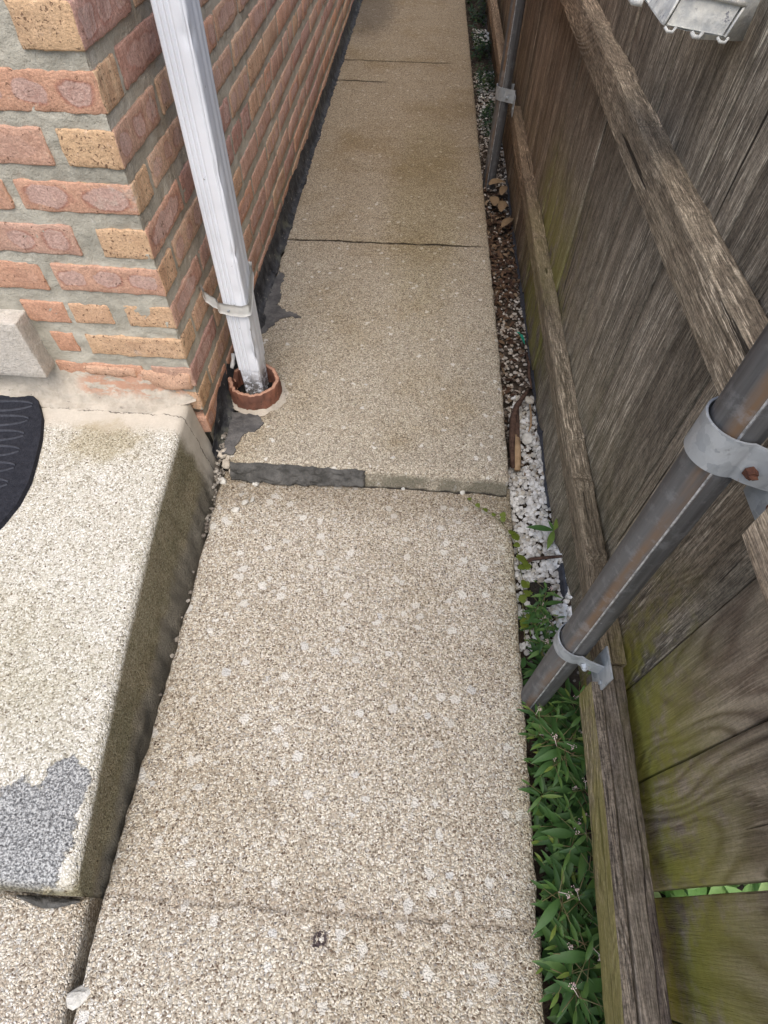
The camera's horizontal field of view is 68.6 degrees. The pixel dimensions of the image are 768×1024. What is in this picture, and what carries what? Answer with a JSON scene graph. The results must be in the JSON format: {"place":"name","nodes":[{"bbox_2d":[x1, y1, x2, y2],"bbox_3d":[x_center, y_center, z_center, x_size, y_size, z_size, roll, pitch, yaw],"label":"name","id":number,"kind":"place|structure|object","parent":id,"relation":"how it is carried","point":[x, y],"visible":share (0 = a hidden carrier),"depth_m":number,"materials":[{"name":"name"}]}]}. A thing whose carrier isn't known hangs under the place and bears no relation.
{"place":"outdoors","nodes":[
{"label":"outdoors","id":0,"kind":"place"},
{"bbox_2d":[0,890,102,1023],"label":"pavement","id":1,"kind":"structure","parent":0,"point":[44,955],"depth_m":0.85,"materials":[{"name":"beige concrete"}]},
{"bbox_2d":[73,471,544,1023],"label":"path","id":2,"kind":"structure","parent":0,"point":[327,821],"depth_m":0.99,"materials":[{"name":"beige concrete"}]},
{"bbox_2d":[66,985,89,1009],"bbox_3d":[-0.444,0.707,0.823,0.038,0.014,0.024,-25,59,-18],"label":"loose stone","id":3,"kind":"object","parent":2,"relation":"on","point":[76,998],"visible":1,"depth_m":0.82,"materials":[{"name":"white stone"}]},
{"bbox_2d":[159,432,227,695],"bbox_3d":[-0.413,0.098,1.257,0.031,0.085,0.727,2,54,0],"label":"rubble","id":4,"kind":"object","parent":2,"relation":"on","point":[218,472],"visible":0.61,"depth_m":1.37,"materials":[{"name":"stone"}]},
{"bbox_2d":[217,477,225,484],"bbox_3d":[-0.397,-0.076,1.378,0.023,0.015,0.016,4,54,1],"label":"loose stone","id":5,"kind":"object","parent":2,"relation":"on","point":[223,480],"visible":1,"depth_m":1.37,"materials":[{"name":"white stone"}]},
{"bbox_2d":[231,507,238,512],"bbox_3d":[-0.350,-0.006,1.330,0.016,0.010,0.017,26,58,16],"label":"loose stone","id":6,"kind":"object","parent":2,"relation":"on","point":[235,509],"visible":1,"depth_m":1.33,"materials":[{"name":"white stone"}]},
{"bbox_2d":[467,497,532,642],"bbox_3d":[0.285,0.105,1.260,0.079,0.049,0.372,-11,55,-9],"label":"creeping vine","id":7,"kind":"object","parent":2,"relation":"on","point":[526,565],"visible":1,"depth_m":1.25,"materials":[{"name":"green plant"}]},
{"bbox_2d":[229,0,508,496],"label":"path","id":8,"kind":"structure","parent":0,"point":[382,356],"depth_m":1.80,"materials":[{"name":"beige concrete"}]},
{"bbox_2d":[217,448,229,473],"bbox_3d":[-0.382,-0.126,1.385,0.043,0.047,0.058,-33,62,-22],"label":"mortar lump","id":9,"kind":"object","parent":8,"relation":"on","point":[225,462],"visible":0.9,"depth_m":1.38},
{"bbox_2d":[222,412,263,455],"bbox_3d":[-0.353,-0.196,1.415,0.088,0.006,0.145,4,54,1],"label":"tar smear","id":10,"kind":"object","parent":8,"relation":"on","point":[241,425],"visible":1,"depth_m":1.42},
{"bbox_2d":[228,364,288,415],"bbox_3d":[-0.337,-0.323,1.491,0.168,0.085,0.166,4,54,1],"label":"clay collar","id":11,"kind":"object","parent":8,"relation":"on","point":[272,397],"visible":0.81,"depth_m":1.46,"materials":[{"name":"ceramic"}]},
{"bbox_2d":[230,353,234,368],"bbox_3d":[-0.392,-0.393,1.461,0.013,0.026,0.041,1,54,-1],"label":"plastic stub","id":12,"kind":"object","parent":11,"relation":"on","point":[232,363],"visible":0.97,"depth_m":1.46,"materials":[{"name":"white plastic"}]},
{"bbox_2d":[261,271,300,333],"bbox_3d":[-0.305,-0.648,1.741,0.124,0.006,0.336,4,54,1],"label":"tar smear","id":13,"kind":"object","parent":8,"relation":"on","point":[274,311],"visible":0.91,"depth_m":1.71},
{"bbox_2d":[230,462,365,486],"bbox_3d":[-0.210,-0.091,1.370,0.335,0.041,0.048,4,54,1],"label":"cement patch","id":14,"kind":"object","parent":8,"relation":"attached to","point":[282,474],"visible":1,"depth_m":1.36,"materials":[{"name":"grey concrete"}]},
{"bbox_2d":[221,0,747,1023],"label":"ground","id":15,"kind":"structure","parent":0,"point":[573,680],"depth_m":1.66,"materials":[{"name":"soil"}]},
{"bbox_2d":[0,403,224,908],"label":"stoop","id":16,"kind":"object","parent":15,"relation":"on","point":[102,540],"visible":0.84,"depth_m":1.03,"materials":[{"name":"concrete"}]},
{"bbox_2d":[0,395,44,528],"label":"doormat","id":17,"kind":"object","parent":16,"relation":"on","point":[22,420],"visible":1,"depth_m":1.20,"materials":[{"name":"black rubber"}]},
{"bbox_2d":[0,0,362,459],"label":"brick house","id":18,"kind":"structure","parent":15,"relation":"on","point":[107,269],"depth_m":1.11,"materials":[{"name":"brick"}]},
{"bbox_2d":[150,0,268,394],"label":"downspout","id":19,"kind":"object","parent":18,"relation":"attached to","point":[181,34],"visible":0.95,"depth_m":1.04,"materials":[{"name":"white paint"}]},
{"bbox_2d":[466,0,491,60],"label":"weeds","id":20,"kind":"object","parent":15,"relation":"on","point":[484,42],"visible":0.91,"depth_m":3.41,"materials":[{"name":"green plant"}]},
{"bbox_2d":[474,60,495,135],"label":"weeds","id":21,"kind":"object","parent":15,"relation":"on","point":[483,81],"visible":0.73,"depth_m":2.97,"materials":[{"name":"green plant"}]},
{"bbox_2d":[472,28,503,189],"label":"gravel","id":22,"kind":"structure","parent":15,"relation":"on","point":[484,74],"depth_m":2.96,"materials":[{"name":"grey gravel"}]},
{"bbox_2d":[483,187,527,422],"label":"leaf litter","id":23,"kind":"object","parent":15,"relation":"on","point":[507,294],"visible":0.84,"depth_m":1.98,"materials":[{"name":"brown plant"}]},
{"bbox_2d":[490,196,498,205],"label":"dry leaf","id":24,"kind":"object","parent":23,"relation":"on","point":[494,200],"visible":1,"depth_m":2.22,"materials":[{"name":"brown plant"}]},
{"bbox_2d":[488,178,505,184],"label":"dry leaf","id":25,"kind":"object","parent":23,"relation":"on","point":[494,181],"visible":1,"depth_m":2.32,"materials":[{"name":"brown plant"}]},
{"bbox_2d":[498,201,506,211],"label":"dry leaf","id":26,"kind":"object","parent":23,"relation":"on","point":[502,205],"visible":1,"depth_m":2.20,"materials":[{"name":"brown plant"}]},
{"bbox_2d":[499,186,507,194],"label":"dry leaf","id":27,"kind":"object","parent":23,"relation":"on","point":[502,190],"visible":1,"depth_m":2.27,"materials":[{"name":"brown plant"}]},
{"bbox_2d":[501,218,512,226],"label":"dry leaf","id":28,"kind":"object","parent":23,"relation":"on","point":[505,221],"visible":1,"depth_m":2.13,"materials":[{"name":"brown plant"}]},
{"bbox_2d":[525,349,531,388],"bbox_3d":[0.425,-0.423,1.654,0.012,0.016,0.180,5,54,2],"label":"stick","id":29,"kind":"object","parent":23,"relation":"on","point":[529,370],"visible":1,"depth_m":1.64,"materials":[{"name":"brown wood"}]},
{"bbox_2d":[521,433,532,443],"bbox_3d":[0.384,-0.197,1.510,0.029,0.019,0.031,4,54,1],"label":"flat stone","id":30,"kind":"object","parent":15,"relation":"on","point":[526,438],"visible":1,"depth_m":1.51,"materials":[{"name":"white stone"}]},
{"bbox_2d":[506,180,549,507],"bbox_3d":[0.473,-0.709,1.883,0.035,0.024,1.725,4,54,1],"label":"weed fabric","id":31,"kind":"object","parent":15,"relation":"on","point":[539,430],"visible":0.32,"depth_m":1.73,"materials":[{"name":"black fabric"}]},
{"bbox_2d":[522,634,551,678],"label":"weed","id":32,"kind":"object","parent":15,"relation":"on","point":[537,654],"visible":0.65,"depth_m":1.12,"materials":[{"name":"green plant"}]},
{"bbox_2d":[517,700,566,741],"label":"weed","id":33,"kind":"object","parent":15,"relation":"on","point":[549,709],"visible":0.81,"depth_m":1.03,"materials":[{"name":"green plant"}]},
{"bbox_2d":[518,710,565,757],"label":"weed","id":34,"kind":"object","parent":15,"relation":"on","point":[538,736],"visible":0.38,"depth_m":1.03,"materials":[{"name":"green plant"}]},
{"bbox_2d":[519,764,570,815],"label":"weed","id":35,"kind":"object","parent":15,"relation":"on","point":[539,792],"visible":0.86,"depth_m":0.98,"materials":[{"name":"green plant"}]},
{"bbox_2d":[521,657,569,1023],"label":"weeds","id":36,"kind":"object","parent":15,"relation":"on","point":[538,815],"visible":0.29,"depth_m":0.98,"materials":[{"name":"green plant"}]},
{"bbox_2d":[522,736,581,787],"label":"weed","id":37,"kind":"object","parent":15,"relation":"on","point":[544,766],"visible":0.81,"depth_m":1.00,"materials":[{"name":"green plant"}]},
{"bbox_2d":[529,796,576,857],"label":"weed","id":38,"kind":"object","parent":15,"relation":"on","point":[544,812],"visible":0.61,"depth_m":0.96,"materials":[{"name":"green plant"}]},
{"bbox_2d":[535,700,572,735],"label":"weed","id":39,"kind":"object","parent":15,"relation":"on","point":[565,719],"visible":0.3,"depth_m":1.07,"materials":[{"name":"green plant"}]},
{"bbox_2d":[526,704,584,774],"bbox_3d":[0.302,0.410,1.015,0.127,0.134,0.127,-25,59,-18],"label":"weed","id":40,"kind":"object","parent":15,"relation":"on","point":[551,720],"visible":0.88,"depth_m":0.98,"materials":[{"name":"green plant"}]},
{"bbox_2d":[537,852,577,911],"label":"weed","id":41,"kind":"object","parent":15,"relation":"on","point":[551,880],"visible":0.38,"depth_m":0.92,"materials":[{"name":"green plant"}]},
{"bbox_2d":[530,725,587,795],"bbox_3d":[0.320,0.442,1.001,0.114,0.121,0.115,21,56,13],"label":"weed","id":42,"kind":"object","parent":15,"relation":"on","point":[550,754],"visible":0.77,"depth_m":0.98,"materials":[{"name":"green plant"}]},
{"bbox_2d":[533,741,584,781],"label":"weed","id":43,"kind":"object","parent":15,"relation":"on","point":[582,764],"visible":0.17,"depth_m":0.99,"materials":[{"name":"green plant"}]},
{"bbox_2d":[531,806,592,867],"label":"weed","id":44,"kind":"object","parent":15,"relation":"on","point":[563,833],"visible":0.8,"depth_m":0.93,"materials":[{"name":"green plant"}]},
{"bbox_2d":[531,860,594,946],"bbox_3d":[0.276,0.613,0.876,0.117,0.124,0.117,1,54,-1],"label":"weed","id":45,"kind":"object","parent":15,"relation":"on","point":[549,908],"visible":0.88,"depth_m":0.85,"materials":[{"name":"green plant"}]},
{"bbox_2d":[533,850,597,933],"bbox_3d":[0.285,0.601,0.897,0.100,0.104,0.115,7,54,4],"label":"weed","id":46,"kind":"object","parent":15,"relation":"on","point":[548,870],"visible":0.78,"depth_m":0.89,"materials":[{"name":"green plant"}]},
{"bbox_2d":[549,683,581,731],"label":"weed","id":47,"kind":"object","parent":15,"relation":"on","point":[566,708],"visible":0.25,"depth_m":1.06,"materials":[{"name":"green plant"}]},
{"bbox_2d":[542,775,589,811],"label":"weed","id":48,"kind":"object","parent":15,"relation":"on","point":[559,790],"visible":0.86,"depth_m":0.98,"materials":[{"name":"green plant"}]},
{"bbox_2d":[552,678,580,723],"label":"weed","id":49,"kind":"object","parent":15,"relation":"on","point":[561,690],"visible":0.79,"depth_m":1.07,"materials":[{"name":"green plant"}]},
{"bbox_2d":[532,917,602,1023],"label":"weed","id":50,"kind":"object","parent":15,"relation":"on","point":[555,967],"visible":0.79,"depth_m":0.80,"materials":[{"name":"green plant"}]},
{"bbox_2d":[543,808,592,884],"bbox_3d":[0.327,0.552,0.916,0.124,0.131,0.124,-34,62,-23],"label":"weed","id":51,"kind":"object","parent":15,"relation":"on","point":[585,851],"visible":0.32,"depth_m":0.90,"materials":[{"name":"green plant"}]},
{"bbox_2d":[549,796,590,841],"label":"weed","id":52,"kind":"object","parent":15,"relation":"on","point":[565,816],"visible":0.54,"depth_m":0.95,"materials":[{"name":"green plant"}]},
{"bbox_2d":[552,793,588,853],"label":"weed","id":53,"kind":"object","parent":15,"relation":"on","point":[565,825],"visible":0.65,"depth_m":0.95,"materials":[{"name":"green plant"}]},
{"bbox_2d":[547,835,594,910],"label":"weed","id":54,"kind":"object","parent":15,"relation":"on","point":[574,859],"visible":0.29,"depth_m":0.90,"materials":[{"name":"green plant"}]},
{"bbox_2d":[542,907,600,986],"bbox_3d":[0.279,0.652,0.855,0.106,0.112,0.105,-12,56,-10],"label":"weed","id":55,"kind":"object","parent":15,"relation":"on","point":[554,921],"visible":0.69,"depth_m":0.82,"materials":[{"name":"green plant"}]},
{"bbox_2d":[558,718,584,754],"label":"weed","id":56,"kind":"object","parent":15,"relation":"on","point":[577,735],"visible":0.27,"depth_m":1.05,"materials":[{"name":"green plant"}]},
{"bbox_2d":[542,915,601,1017],"bbox_3d":[0.299,0.670,0.833,0.121,0.128,0.121,34,60,21],"label":"weed","id":57,"kind":"object","parent":15,"relation":"on","point":[571,956],"visible":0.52,"depth_m":0.81,"materials":[{"name":"green plant"}]},
{"bbox_2d":[539,958,604,1023],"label":"weed","id":58,"kind":"object","parent":15,"relation":"on","point":[550,991],"visible":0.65,"depth_m":0.82,"materials":[{"name":"green plant"}]},
{"bbox_2d":[555,782,590,828],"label":"weed","id":59,"kind":"object","parent":15,"relation":"on","point":[576,804],"visible":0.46,"depth_m":0.98,"materials":[{"name":"green plant"}]},
{"bbox_2d":[559,764,587,803],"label":"weed","id":60,"kind":"object","parent":15,"relation":"on","point":[578,791],"visible":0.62,"depth_m":0.99,"materials":[{"name":"green plant"}]},
{"bbox_2d":[555,992,591,1023],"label":"weed","id":61,"kind":"object","parent":15,"relation":"on","point":[567,1015],"visible":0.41,"depth_m":0.81,"materials":[{"name":"green plant"}]},
{"bbox_2d":[554,907,596,969],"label":"weed","id":62,"kind":"object","parent":15,"relation":"on","point":[578,933],"visible":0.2,"depth_m":0.86,"materials":[{"name":"green plant"}]},
{"bbox_2d":[567,729,583,769],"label":"weed","id":63,"kind":"object","parent":15,"relation":"on","point":[581,741],"visible":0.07,"depth_m":1.02,"materials":[{"name":"green plant"}]},
{"bbox_2d":[563,872,597,950],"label":"weed","id":64,"kind":"object","parent":15,"relation":"on","point":[586,903],"visible":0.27,"depth_m":0.87,"materials":[{"name":"green plant"}]},
{"bbox_2d":[564,908,598,959],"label":"weed","id":65,"kind":"object","parent":15,"relation":"on","point":[596,957],"visible":0.1,"depth_m":0.87,"materials":[{"name":"green plant"}]},
{"bbox_2d":[572,884,599,950],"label":"weed","id":66,"kind":"object","parent":15,"relation":"on","point":[593,902],"visible":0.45,"depth_m":0.88,"materials":[{"name":"green plant"}]},
{"bbox_2d":[583,910,599,960],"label":"weed","id":67,"kind":"object","parent":15,"relation":"on","point":[591,927],"visible":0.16,"depth_m":0.86,"materials":[{"name":"green plant"}]},
{"bbox_2d":[581,996,604,1023],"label":"weed","id":68,"kind":"object","parent":15,"relation":"on","point":[593,1010],"visible":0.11,"depth_m":0.80,"materials":[{"name":"green plant"}]},
{"bbox_2d":[587,973,605,1023],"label":"weed","id":69,"kind":"object","parent":15,"relation":"on","point":[601,994],"visible":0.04,"depth_m":0.83,"materials":[{"name":"green plant"}]},
{"bbox_2d":[483,0,767,1023],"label":"wooden fence","id":70,"kind":"object","parent":15,"relation":"on","point":[629,138],"visible":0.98,"depth_m":0.76,"materials":[{"name":"brown wood"}]},
{"bbox_2d":[628,0,759,43],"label":"metal box","id":71,"kind":"object","parent":70,"relation":"attached to","point":[722,21],"visible":1,"depth_m":0.63,"materials":[{"name":"silver metal"}]},
{"bbox_2d":[579,671,767,897],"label":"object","id":72,"kind":"object","parent":15,"relation":"on","point":[718,890],"depth_m":0.81,"materials":[{"name":"green plant"}]},
{"bbox_2d":[473,71,543,480],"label":"gravel","id":73,"kind":"structure","parent":0,"point":[510,346],"depth_m":1.83,"materials":[{"name":"gravel"}]},
{"bbox_2d":[507,395,571,655],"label":"gravel","id":74,"kind":"structure","parent":0,"point":[537,497],"depth_m":1.36,"materials":[{"name":"white gravel"}]},
{"bbox_2d":[509,388,530,471],"bbox_3d":[0.359,-0.236,1.513,0.048,0.030,0.312,12,55,7],"label":"stick","id":75,"kind":"object","parent":74,"relation":"on","point":[514,444],"visible":1,"depth_m":1.47,"materials":[{"name":"brown wood"}]},
{"bbox_2d":[524,396,533,403],"bbox_3d":[0.406,-0.313,1.578,0.028,0.017,0.027,4,54,1],"label":"shell fragment","id":76,"kind":"object","parent":74,"relation":"on","point":[528,400],"visible":0.96,"depth_m":1.57,"materials":[{"name":"white stone"}]},
{"bbox_2d":[528,404,531,431],"bbox_3d":[0.402,-0.263,1.544,0.010,0.008,0.121,9,55,5],"label":"stick","id":77,"kind":"object","parent":74,"relation":"on","point":[530,426],"visible":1,"depth_m":1.54,"materials":[{"name":"brown wood"}]},
{"bbox_2d":[518,592,551,635],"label":"weed","id":78,"kind":"object","parent":74,"relation":"on","point":[533,608],"visible":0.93,"depth_m":1.19,"materials":[{"name":"green plant"}]},
{"bbox_2d":[526,632,552,659],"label":"weed","id":79,"kind":"object","parent":74,"relation":"on","point":[537,645],"visible":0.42,"depth_m":1.15,"materials":[{"name":"green plant"}]},
{"bbox_2d":[527,582,552,606],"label":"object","id":80,"kind":"object","parent":74,"relation":"on","point":[534,587],"visible":0.54,"depth_m":1.24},
{"bbox_2d":[521,580,562,624],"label":"weed","id":81,"kind":"object","parent":74,"relation":"on","point":[541,595],"visible":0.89,"depth_m":1.19,"materials":[{"name":"green plant"}]},
{"bbox_2d":[519,607,564,636],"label":"weed","id":82,"kind":"object","parent":74,"relation":"on","point":[536,621],"visible":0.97,"depth_m":1.17,"materials":[{"name":"green plant"}]},
{"bbox_2d":[522,555,561,564],"bbox_3d":[0.365,0.108,1.292,0.121,0.016,0.018,-11,55,-9],"label":"stick","id":83,"kind":"object","parent":74,"relation":"on","point":[530,559],"visible":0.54,"depth_m":1.29,"materials":[{"name":"brown wood"}]},
{"bbox_2d":[527,519,557,549],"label":"seedling","id":84,"kind":"object","parent":74,"relation":"on","point":[551,538],"visible":0.91,"depth_m":1.30,"materials":[{"name":"green plant"}]},
{"bbox_2d":[528,617,558,653],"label":"weed","id":85,"kind":"object","parent":74,"relation":"on","point":[544,629],"visible":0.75,"depth_m":1.16,"materials":[{"name":"green plant"}]},
{"bbox_2d":[557,563,567,598],"bbox_3d":[0.400,0.154,1.263,0.010,0.037,0.077,4,54,1],"label":"fabric edge","id":86,"kind":"object","parent":74,"relation":"on","point":[563,583],"visible":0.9,"depth_m":1.25,"materials":[{"name":"black fabric"}]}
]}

